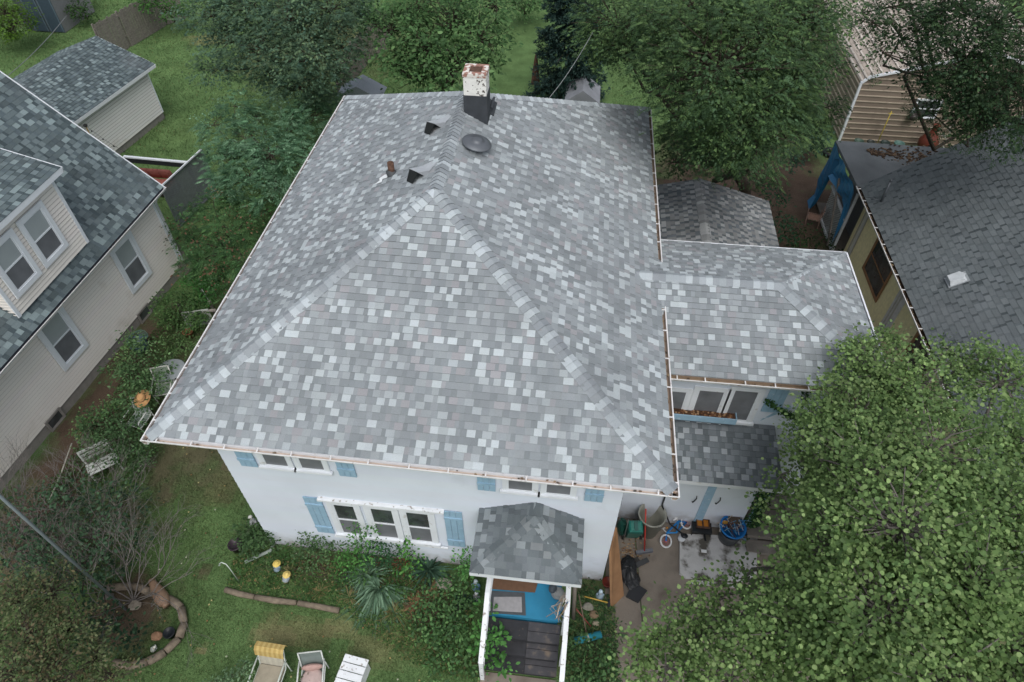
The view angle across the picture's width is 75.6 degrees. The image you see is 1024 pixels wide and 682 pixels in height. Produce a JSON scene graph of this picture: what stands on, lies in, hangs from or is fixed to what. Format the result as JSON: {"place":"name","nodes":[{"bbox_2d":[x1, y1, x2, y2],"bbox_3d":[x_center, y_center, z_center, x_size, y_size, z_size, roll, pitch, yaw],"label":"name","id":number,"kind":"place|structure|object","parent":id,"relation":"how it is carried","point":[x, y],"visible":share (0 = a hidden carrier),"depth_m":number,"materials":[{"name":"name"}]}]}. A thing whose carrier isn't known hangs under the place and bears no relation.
{"place":"outdoors","nodes":[
{"label":"outdoors","id":0,"kind":"place"},
{"bbox_2d":[0,0,646,243],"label":"grass","id":1,"kind":"structure","parent":0,"point":[52,36],"depth_m":34.88,"materials":[{"name":"plant"}]},
{"bbox_2d":[0,0,1023,681],"bbox_3d":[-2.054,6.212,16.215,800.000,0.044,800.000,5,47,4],"label":"ground","id":2,"kind":"structure","parent":0,"point":[800,188],"depth_m":18.40,"materials":[{"name":"plant"}]},
{"bbox_2d":[0,0,43,45],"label":"arborvitae","id":3,"kind":"object","parent":2,"relation":"on","point":[11,24],"visible":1,"depth_m":35.56,"materials":[{"name":"green plant"}]},
{"bbox_2d":[0,435,100,568],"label":"bare shrub","id":4,"kind":"object","parent":2,"relation":"on","point":[21,480],"visible":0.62,"depth_m":16.47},
{"bbox_2d":[12,0,94,32],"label":"garden shed","id":5,"kind":"structure","parent":2,"relation":"on","point":[53,16],"depth_m":38.19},
{"bbox_2d":[20,0,49,30],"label":"door","id":6,"kind":"structure","parent":5,"relation":"in","point":[43,27],"depth_m":37.97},
{"bbox_2d":[36,0,64,31],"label":"door","id":7,"kind":"structure","parent":5,"relation":"in","point":[46,7],"depth_m":37.89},
{"bbox_2d":[0,465,114,593],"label":"bare shrub","id":8,"kind":"object","parent":2,"relation":"on","point":[28,534],"visible":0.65,"depth_m":15.31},
{"bbox_2d":[0,494,126,610],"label":"flag pole","id":9,"kind":"object","parent":2,"relation":"on","point":[41,533],"visible":1,"depth_m":13.44,"materials":[{"name":"metal"}]},
{"bbox_2d":[0,555,146,681],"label":"smoke bush","id":10,"kind":"object","parent":2,"relation":"on","point":[41,667],"visible":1,"depth_m":12.98,"materials":[{"name":"green plant"}]},
{"bbox_2d":[0,428,157,582],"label":"bare shrub","id":11,"kind":"object","parent":2,"relation":"on","point":[115,477],"visible":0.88,"depth_m":16.60,"materials":[{"name":"plant"}]},
{"bbox_2d":[0,462,162,671],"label":"dogwood shrub","id":12,"kind":"object","parent":2,"relation":"on","point":[92,506],"visible":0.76,"depth_m":15.56,"materials":[{"name":"green plant"}]},
{"bbox_2d":[63,0,99,26],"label":"garden shrub","id":13,"kind":"object","parent":2,"relation":"on","point":[76,8],"visible":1,"depth_m":38.44,"materials":[{"name":"green plant"}]},
{"bbox_2d":[13,36,164,154],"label":"neighbour garage","id":14,"kind":"structure","parent":2,"relation":"on","point":[102,88],"depth_m":28.86,"materials":[{"name":"plastic"}]},
{"bbox_2d":[0,71,181,491],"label":"neighbour house","id":15,"kind":"structure","parent":2,"relation":"on","point":[86,268],"depth_m":19.36,"materials":[{"name":"plastic"}]},
{"bbox_2d":[44,407,65,431],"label":"window","id":16,"kind":"structure","parent":15,"relation":"in","point":[57,417],"depth_m":19.48,"materials":[{"name":"grey glass"}]},
{"bbox_2d":[37,306,88,371],"bbox_3d":[-13.096,-0.103,19.204,0.050,1.800,1.100,9,48,8],"label":"window","id":17,"kind":"structure","parent":15,"relation":"in","point":[60,336],"depth_m":19.26,"materials":[{"name":"plastic"}]},
{"bbox_2d":[109,230,152,293],"bbox_3d":[-12.388,-2.551,21.480,0.050,1.800,1.100,9,48,8],"label":"window","id":18,"kind":"structure","parent":15,"relation":"in","point":[130,261],"depth_m":21.47,"materials":[{"name":"plastic"}]},
{"bbox_2d":[67,394,119,448],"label":"weedy bush","id":19,"kind":"object","parent":2,"relation":"on","point":[101,410],"visible":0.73,"depth_m":18.73,"materials":[{"name":"green plant"}]},
{"bbox_2d":[76,440,123,482],"bbox_3d":[-11.348,3.316,18.220,0.780,0.900,0.560,-28,53,-24],"label":"patio bench","id":20,"kind":"object","parent":2,"relation":"on","point":[92,463],"visible":0.6,"depth_m":18.16,"materials":[{"name":"wood"}]},
{"bbox_2d":[64,398,155,478],"bbox_3d":[-11.174,2.745,18.532,2.249,1.428,2.733,-13,48,-12],"label":"lilac bush","id":21,"kind":"object","parent":2,"relation":"on","point":[116,444],"visible":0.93,"depth_m":18.23,"materials":[{"name":"green plant"}]},
{"bbox_2d":[35,308,184,509],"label":"weeds","id":22,"kind":"object","parent":2,"relation":"on","point":[105,470],"visible":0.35,"depth_m":20.10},
{"bbox_2d":[7,486,221,668],"bbox_3d":[-8.944,5.027,15.325,5.098,3.068,4.132,5,47,4],"label":"bare shrub","id":23,"kind":"object","parent":2,"relation":"on","point":[126,563],"visible":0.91,"depth_m":15.56,"materials":[{"name":"plant"}]},
{"bbox_2d":[94,443,167,491],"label":"weedy bush","id":24,"kind":"object","parent":2,"relation":"on","point":[129,470],"visible":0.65,"depth_m":18.26,"materials":[{"name":"green plant"}]},
{"bbox_2d":[97,324,177,420],"bbox_3d":[-11.278,1.002,19.846,2.204,1.882,3.268,-34,56,-28],"label":"rose bush","id":25,"kind":"object","parent":2,"relation":"on","point":[133,372],"visible":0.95,"depth_m":19.34,"materials":[{"name":"green plant"}]},
{"bbox_2d":[91,0,184,49],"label":"wood fence","id":26,"kind":"object","parent":2,"relation":"on","point":[127,21],"visible":0.71,"depth_m":36.96,"materials":[{"name":"wood"}]},
{"bbox_2d":[106,582,187,669],"bbox_3d":[-8.694,6.535,15.743,1.692,0.204,2.412,-19,50,-17],"label":"stone edging","id":27,"kind":"object","parent":2,"relation":"on","point":[170,646],"visible":0.73,"depth_m":15.45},
{"bbox_2d":[139,168,178,196],"bbox_3d":[-14.814,-6.635,27.417,1.600,0.903,0.800,5,47,4],"label":"patio sofa","id":28,"kind":"object","parent":2,"relation":"on","point":[156,174],"visible":0.39,"depth_m":27.33,"materials":[{"name":"fabric"}]},
{"bbox_2d":[148,578,169,608],"bbox_3d":[-8.591,6.107,16.029,0.337,0.340,0.925,-36,57,-29],"label":"rock","id":29,"kind":"object","parent":2,"relation":"on","point":[163,592],"visible":0.88,"depth_m":15.89,"materials":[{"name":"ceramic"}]},
{"bbox_2d":[124,0,194,22],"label":"climbing vine","id":30,"kind":"object","parent":2,"relation":"on","point":[157,4],"visible":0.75,"depth_m":37.00,"materials":[{"name":"green plant"}]},
{"bbox_2d":[123,149,201,196],"bbox_3d":[-14.109,-6.131,26.213,3.258,2.025,2.621,5,47,4],"label":"pergola","id":31,"kind":"object","parent":2,"relation":"on","point":[181,164],"visible":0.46,"depth_m":26.32,"materials":[{"name":"wood"}]},
{"bbox_2d":[163,150,217,226],"bbox_3d":[-12.742,-6.059,26.169,0.050,1.900,2.750,11,48,10],"label":"lattice screen","id":32,"kind":"object","parent":31,"relation":"attached to","point":[172,185],"visible":0.66,"depth_m":25.94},
{"bbox_2d":[150,365,174,403],"bbox_3d":[-10.546,1.354,19.982,0.575,1.001,0.708,-10,48,-9],"label":"lawn chair","id":33,"kind":"object","parent":2,"relation":"on","point":[165,367],"visible":0.56,"depth_m":19.98,"materials":[{"name":"metal"}]},
{"bbox_2d":[158,359,184,380],"bbox_3d":[-10.441,1.103,20.424,0.880,0.695,0.880,5,47,4],"label":"garden table","id":34,"kind":"object","parent":2,"relation":"on","point":[180,364],"visible":0.62,"depth_m":20.22,"materials":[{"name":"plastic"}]},
{"bbox_2d":[154,327,199,360],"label":"weedy bush","id":35,"kind":"object","parent":2,"relation":"on","point":[180,347],"visible":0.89,"depth_m":21.09,"materials":[{"name":"green plant"}]},
{"bbox_2d":[146,286,213,339],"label":"weedy bush","id":36,"kind":"object","parent":2,"relation":"on","point":[198,318],"visible":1,"depth_m":21.67,"materials":[{"name":"green plant"}]},
{"bbox_2d":[175,268,226,308],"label":"nettle clump","id":37,"kind":"object","parent":2,"relation":"on","point":[202,286],"visible":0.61,"depth_m":22.49,"materials":[{"name":"green plant"}]},
{"bbox_2d":[161,182,281,304],"bbox_3d":[-10.120,-3.300,22.974,4.432,3.272,5.046,5,47,4],"label":"sumac bush","id":38,"kind":"object","parent":2,"relation":"on","point":[226,249],"visible":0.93,"depth_m":22.23,"materials":[{"name":"green plant"}]},
{"bbox_2d":[202,654,255,681],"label":"shrub","id":39,"kind":"object","parent":2,"relation":"on","point":[242,671],"visible":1,"depth_m":14.31,"materials":[{"name":"green plant"}]},
{"bbox_2d":[229,516,288,561],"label":"garden plant","id":40,"kind":"object","parent":2,"relation":"on","point":[253,536],"visible":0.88,"depth_m":16.52,"materials":[{"name":"green plant"}]},
{"bbox_2d":[187,81,341,217],"bbox_3d":[-9.118,-7.274,25.707,5.612,4.705,9.388,5,47,4],"label":"sumac bush","id":41,"kind":"object","parent":2,"relation":"on","point":[260,162],"visible":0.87,"depth_m":23.41,"materials":[{"name":"green plant"}]},
{"bbox_2d":[247,650,292,681],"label":"lawn chair","id":42,"kind":"object","parent":2,"relation":"on","point":[284,660],"visible":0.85,"depth_m":14.47,"materials":[{"name":"metal"}]},
{"bbox_2d":[253,656,284,681],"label":"chair cushion","id":43,"kind":"object","parent":42,"relation":"on","point":[270,671],"visible":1,"depth_m":14.52,"materials":[{"name":"fabric"}]},
{"bbox_2d":[254,641,286,658],"bbox_3d":[-5.277,6.730,14.407,0.660,0.221,0.256,6,47,5],"label":"towel","id":44,"kind":"object","parent":42,"relation":"on","point":[267,649],"visible":1,"depth_m":14.35,"materials":[{"name":"fabric"}]},
{"bbox_2d":[160,0,385,120],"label":"ailanthus tree","id":45,"kind":"object","parent":2,"relation":"on","point":[287,77],"visible":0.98,"depth_m":25.03,"materials":[{"name":"green plant"}]},
{"bbox_2d":[224,587,339,613],"bbox_3d":[-5.597,6.299,16.002,2.932,0.153,0.190,7,48,7],"label":"timber edging","id":46,"kind":"object","parent":2,"relation":"on","point":[283,601],"visible":1,"depth_m":15.95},
{"bbox_2d":[296,650,329,681],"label":"lawn chair","id":47,"kind":"object","parent":2,"relation":"on","point":[308,657],"visible":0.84,"depth_m":14.53,"materials":[{"name":"fabric"}]},
{"bbox_2d":[301,663,322,681],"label":"chair cushion","id":48,"kind":"object","parent":47,"relation":"on","point":[313,672],"visible":0.98,"depth_m":14.47,"materials":[{"name":"fabric"}]},
{"bbox_2d":[286,531,351,574],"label":"garden plant","id":49,"kind":"object","parent":2,"relation":"on","point":[313,549],"visible":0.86,"depth_m":16.25,"materials":[{"name":"green plant"}]},
{"bbox_2d":[228,543,419,602],"bbox_3d":[-4.610,5.808,16.326,4.838,0.689,1.406,5,47,4],"label":"garden plant","id":50,"kind":"object","parent":2,"relation":"on","point":[364,581],"visible":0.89,"depth_m":16.29,"materials":[{"name":"green plant"}]},
{"bbox_2d":[225,549,479,681],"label":"weeds","id":51,"kind":"object","parent":2,"relation":"on","point":[393,642],"visible":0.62,"depth_m":16.10,"materials":[{"name":"plant"}]},
{"bbox_2d":[334,654,370,681],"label":"lawn chair","id":52,"kind":"object","parent":2,"relation":"on","point":[345,667],"visible":1,"depth_m":14.61,"materials":[{"name":"white paint"}]},
{"bbox_2d":[328,522,387,581],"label":"garden plant","id":53,"kind":"object","parent":2,"relation":"on","point":[357,549],"visible":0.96,"depth_m":15.79,"materials":[{"name":"green plant"}]},
{"bbox_2d":[337,75,386,97],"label":"outbuilding","id":54,"kind":"structure","parent":2,"relation":"on","point":[366,85],"depth_m":29.86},
{"bbox_2d":[335,17,390,91],"bbox_3d":[-7.941,-15.298,34.879,0.443,1.836,6.359,13,48,11],"label":"shrub","id":55,"kind":"object","parent":2,"relation":"on","point":[354,66],"visible":0.2,"depth_m":35.08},
{"bbox_2d":[337,554,392,599],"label":"yucca","id":56,"kind":"object","parent":2,"relation":"on","point":[379,568],"visible":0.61,"depth_m":16.35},
{"bbox_2d":[330,554,420,642],"bbox_3d":[-3.454,6.204,15.965,2.536,0.315,1.898,29,53,24],"label":"yucca","id":57,"kind":"object","parent":2,"relation":"on","point":[373,598],"visible":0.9,"depth_m":15.94,"materials":[{"name":"plant"}]},
{"bbox_2d":[350,535,418,582],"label":"garden plant","id":58,"kind":"object","parent":2,"relation":"on","point":[388,557],"visible":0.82,"depth_m":15.94,"materials":[{"name":"green plant"}]},
{"bbox_2d":[392,535,426,578],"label":"garden plant","id":59,"kind":"object","parent":2,"relation":"on","point":[406,553],"visible":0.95,"depth_m":15.95,"materials":[{"name":"green plant"}]},
{"bbox_2d":[404,556,457,595],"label":"yucca","id":60,"kind":"object","parent":2,"relation":"on","point":[430,569],"visible":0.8,"depth_m":16.43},
{"bbox_2d":[339,0,525,93],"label":"maple tree","id":61,"kind":"object","parent":2,"relation":"on","point":[425,52],"visible":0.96,"depth_m":24.48,"materials":[{"name":"green plant"}]},
{"bbox_2d":[407,563,487,681],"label":"garden plant","id":62,"kind":"object","parent":2,"relation":"on","point":[440,629],"visible":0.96,"depth_m":15.12,"materials":[{"name":"green plant"}]},
{"bbox_2d":[450,546,476,584],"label":"garden plant","id":63,"kind":"object","parent":2,"relation":"on","point":[464,566],"visible":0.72,"depth_m":15.76,"materials":[{"name":"green plant"}]},
{"bbox_2d":[466,594,519,681],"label":"garden plant","id":64,"kind":"object","parent":2,"relation":"on","point":[491,650],"visible":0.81,"depth_m":14.47,"materials":[{"name":"green plant"}]},
{"bbox_2d":[140,63,890,587],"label":"house","id":65,"kind":"structure","parent":2,"relation":"on","point":[512,337],"depth_m":13.95,"materials":[{"name":"grey"}]},
{"bbox_2d":[255,454,295,471],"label":"window","id":66,"kind":"structure","parent":65,"relation":"in","point":[269,462],"depth_m":13.90,"materials":[{"name":"white paint"}]},
{"bbox_2d":[292,458,332,475],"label":"window","id":67,"kind":"structure","parent":65,"relation":"in","point":[308,466],"depth_m":13.85,"materials":[{"name":"white paint"}]},
{"bbox_2d":[325,502,370,539],"bbox_3d":[-3.834,4.204,15.432,0.860,1.660,0.085,5,47,4],"label":"window","id":68,"kind":"structure","parent":65,"relation":"in","point":[345,514],"depth_m":15.41,"materials":[{"name":"white paint"}]},
{"bbox_2d":[362,506,404,543],"bbox_3d":[-2.969,4.278,15.367,0.882,1.660,0.085,5,47,4],"label":"window","id":69,"kind":"structure","parent":65,"relation":"in","point":[391,530],"depth_m":15.38,"materials":[{"name":"white paint"}]},
{"bbox_2d":[398,510,440,547],"bbox_3d":[-2.149,4.347,15.306,0.893,1.660,0.085,5,47,4],"label":"window","id":70,"kind":"structure","parent":65,"relation":"in","point":[415,525],"depth_m":15.32,"materials":[{"name":"white paint"}]},
{"bbox_2d":[500,480,538,496],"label":"window","id":71,"kind":"structure","parent":65,"relation":"in","point":[508,487],"depth_m":13.53,"materials":[{"name":"white paint"}]},
{"bbox_2d":[538,484,577,500],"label":"window","id":72,"kind":"structure","parent":65,"relation":"in","point":[546,491],"depth_m":13.48,"materials":[{"name":"white paint"}]},
{"bbox_2d":[672,387,693,409],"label":"window","id":73,"kind":"structure","parent":65,"relation":"in","point":[681,396],"depth_m":15.48,"materials":[{"name":"white paint"}]},
{"bbox_2d":[686,385,730,424],"bbox_3d":[4.607,1.552,15.598,0.907,1.377,0.085,5,47,4],"label":"window","id":74,"kind":"structure","parent":65,"relation":"in","point":[704,398],"depth_m":15.43,"materials":[{"name":"white paint"}]},
{"bbox_2d":[722,386,766,425],"bbox_3d":[5.367,1.537,15.455,0.872,1.361,0.085,5,47,4],"label":"window","id":75,"kind":"structure","parent":65,"relation":"in","point":[743,401],"depth_m":15.38,"materials":[{"name":"white paint"}]},
{"bbox_2d":[740,491,774,546],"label":"ivy vine","id":76,"kind":"object","parent":65,"relation":"attached to","point":[757,524],"visible":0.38,"depth_m":16.42,"materials":[{"name":"green plant"}]},
{"bbox_2d":[480,672,555,681],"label":"walkway","id":77,"kind":"structure","parent":2,"relation":"on","point":[492,677],"depth_m":14.86,"materials":[{"name":"concrete"}]},
{"bbox_2d":[491,0,553,23],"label":"broadleaf bush","id":78,"kind":"object","parent":2,"relation":"on","point":[527,6],"visible":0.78,"depth_m":37.91,"materials":[{"name":"green plant"}]},
{"bbox_2d":[478,577,570,681],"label":"entrance stairs","id":79,"kind":"structure","parent":2,"relation":"on","point":[532,645],"depth_m":14.81,"materials":[{"name":"grey paint"}]},
{"bbox_2d":[489,591,525,615],"bbox_3d":[-0.102,5.967,15.041,0.862,0.010,0.518,3,47,2],"label":"door mat","id":80,"kind":"object","parent":79,"relation":"on","point":[505,594],"depth_m":15.13,"materials":[{"name":"fabric"}]},
{"bbox_2d":[493,597,521,611],"bbox_3d":[-0.093,5.978,15.013,0.663,0.008,0.349,2,47,2],"label":"door mat","id":81,"kind":"object","parent":80,"relation":"on","point":[509,604],"depth_m":15.00,"materials":[{"name":"fabric"}]},
{"bbox_2d":[492,578,537,592],"bbox_3d":[0.065,5.652,15.333,1.085,0.012,0.340,5,47,4],"label":"door mat","id":82,"kind":"object","parent":79,"relation":"on","point":[509,585],"depth_m":15.31,"materials":[{"name":"fabric"}]},
{"bbox_2d":[522,0,610,102],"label":"spruce tree","id":83,"kind":"object","parent":2,"relation":"on","point":[552,39],"visible":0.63,"depth_m":30.18,"materials":[{"name":"green plant"}]},
{"bbox_2d":[565,75,600,102],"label":"outbuilding","id":84,"kind":"structure","parent":2,"relation":"on","point":[583,91],"depth_m":30.08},
{"bbox_2d":[563,587,622,681],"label":"weeds","id":85,"kind":"object","parent":2,"relation":"on","point":[599,608],"visible":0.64,"depth_m":15.53,"materials":[{"name":"plant"}]},
{"bbox_2d":[559,611,627,681],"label":"garden plant","id":86,"kind":"object","parent":2,"relation":"on","point":[601,663],"visible":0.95,"depth_m":14.89,"materials":[{"name":"green plant"}]},
{"bbox_2d":[621,519,642,539],"bbox_3d":[3.103,4.725,16.717,0.546,1.358,0.545,5,47,4],"label":"lawn spreader","id":87,"kind":"object","parent":2,"relation":"on","point":[634,529],"visible":0.9,"depth_m":16.43,"materials":[{"name":"plastic"}]},
{"bbox_2d":[548,0,869,196],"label":"honey locust","id":88,"kind":"object","parent":2,"relation":"on","point":[742,110],"visible":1,"depth_m":16.54,"materials":[{"name":"green plant"}]},
{"bbox_2d":[657,179,778,246],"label":"garage","id":89,"kind":"structure","parent":2,"relation":"on","point":[695,210],"depth_m":21.46,"materials":[{"name":"grey"}]},
{"bbox_2d":[752,173,802,244],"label":"ivy clump","id":90,"kind":"object","parent":2,"relation":"on","point":[780,213],"visible":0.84,"depth_m":24.13,"materials":[{"name":"green plant"}]},
{"bbox_2d":[770,116,835,176],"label":"shrub","id":91,"kind":"object","parent":2,"relation":"on","point":[796,161],"visible":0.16,"depth_m":28.04,"materials":[{"name":"green plant"}]},
{"bbox_2d":[775,219,843,250],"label":"undergrowth","id":92,"kind":"object","parent":2,"relation":"on","point":[807,238],"visible":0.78,"depth_m":24.93,"materials":[{"name":"green plant"}]},
{"bbox_2d":[607,319,1023,681],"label":"linden tree","id":93,"kind":"object","parent":2,"relation":"on","point":[822,590],"visible":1,"depth_m":10.62,"materials":[{"name":"green plant"}]},
{"bbox_2d":[807,143,858,250],"bbox_3d":[12.215,-5.472,25.244,0.303,2.700,3.497,2,47,2],"label":"back porch enclosure","id":94,"kind":"object","parent":2,"relation":"on","point":[833,171],"visible":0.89,"depth_m":24.95,"materials":[{"name":"plastic"}]},
{"bbox_2d":[815,117,1023,681],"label":"neighbour house","id":95,"kind":"structure","parent":2,"relation":"on","point":[929,238],"depth_m":19.73,"materials":[{"name":"grey"}]},
{"bbox_2d":[862,237,892,302],"bbox_3d":[12.135,-2.423,21.901,0.035,1.490,1.776,5,47,4],"label":"window","id":96,"kind":"structure","parent":95,"relation":"in","point":[876,268],"depth_m":21.95,"materials":[{"name":"brown glass"}]},
{"bbox_2d":[901,331,932,381],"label":"window","id":97,"kind":"structure","parent":95,"relation":"in","point":[917,343],"depth_m":19.09,"materials":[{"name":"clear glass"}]},
{"bbox_2d":[826,0,1023,172],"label":"walnut tree","id":98,"kind":"object","parent":2,"relation":"on","point":[981,106],"visible":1,"depth_m":17.47,"materials":[{"name":"green plant"}]},
{"bbox_2d":[604,517,643,681],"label":"driveway","id":99,"kind":"structure","parent":0,"point":[627,610],"depth_m":15.84,"materials":[{"name":"concrete"}]},
{"bbox_2d":[609,527,623,605],"bbox_3d":[2.488,5.381,15.674,0.407,1.900,1.127,-7,48,-7],"label":"leaning board","id":100,"kind":"object","parent":99,"relation":"on","point":[616,590],"visible":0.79,"depth_m":15.72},
{"bbox_2d":[621,554,646,602],"bbox_3d":[2.939,5.869,16.328,0.556,0.326,1.171,-13,48,-12],"label":"garbage bag","id":101,"kind":"object","parent":99,"relation":"on","point":[631,581],"visible":0.98,"depth_m":16.24,"materials":[{"name":"plastic"}]},
{"bbox_2d":[634,519,809,681],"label":"driveway","id":102,"kind":"structure","parent":0,"point":[660,568],"depth_m":16.42,"materials":[{"name":"concrete"}]},
{"bbox_2d":[638,504,666,538],"bbox_3d":[3.559,4.678,17.027,0.720,0.880,0.720,5,47,4],"label":"trash can","id":103,"kind":"object","parent":102,"relation":"on","point":[655,522],"visible":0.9,"depth_m":16.96,"materials":[{"name":"plastic"}]},
{"bbox_2d":[689,519,711,536],"bbox_3d":[4.915,4.881,17.160,0.554,0.424,0.370,5,47,4],"label":"charcoal grill","id":104,"kind":"object","parent":102,"relation":"on","point":[703,526],"visible":0.99,"depth_m":17.04,"materials":[{"name":"metal"}]},
{"bbox_2d":[679,534,756,581],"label":"patio slab","id":105,"kind":"structure","parent":102,"relation":"on","point":[692,556],"depth_m":16.73,"materials":[{"name":"concrete"}]},
{"bbox_2d":[718,529,739,545],"bbox_3d":[5.590,4.996,16.999,0.560,0.500,0.554,5,47,4],"label":"dark bucket","id":106,"kind":"object","parent":105,"relation":"on","point":[724,539],"visible":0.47,"depth_m":16.80,"materials":[{"name":"plastic"}]},
{"bbox_2d":[720,516,746,538],"bbox_3d":[5.591,4.785,16.772,0.660,0.280,0.655,5,47,4],"label":"blue tub","id":107,"kind":"object","parent":106,"relation":"in","point":[727,534],"visible":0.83,"depth_m":16.74,"materials":[{"name":"plastic"}]},
{"bbox_2d":[717,515,748,535],"bbox_3d":[5.592,4.706,16.706,0.797,0.254,0.662,5,47,4],"label":"junk pile","id":108,"kind":"object","parent":107,"relation":"in","point":[733,521],"visible":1,"depth_m":16.73,"materials":[{"name":"fabric"}]},
{"bbox_2d":[745,495,801,557],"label":"side stairs","id":109,"kind":"structure","parent":105,"relation":"on","point":[754,546],"depth_m":16.91,"materials":[{"name":"grey wood"}]},
{"bbox_2d":[803,0,1023,146],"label":"metal building","id":110,"kind":"structure","parent":0,"point":[874,105],"depth_m":29.69,"materials":[{"name":"white paint"}]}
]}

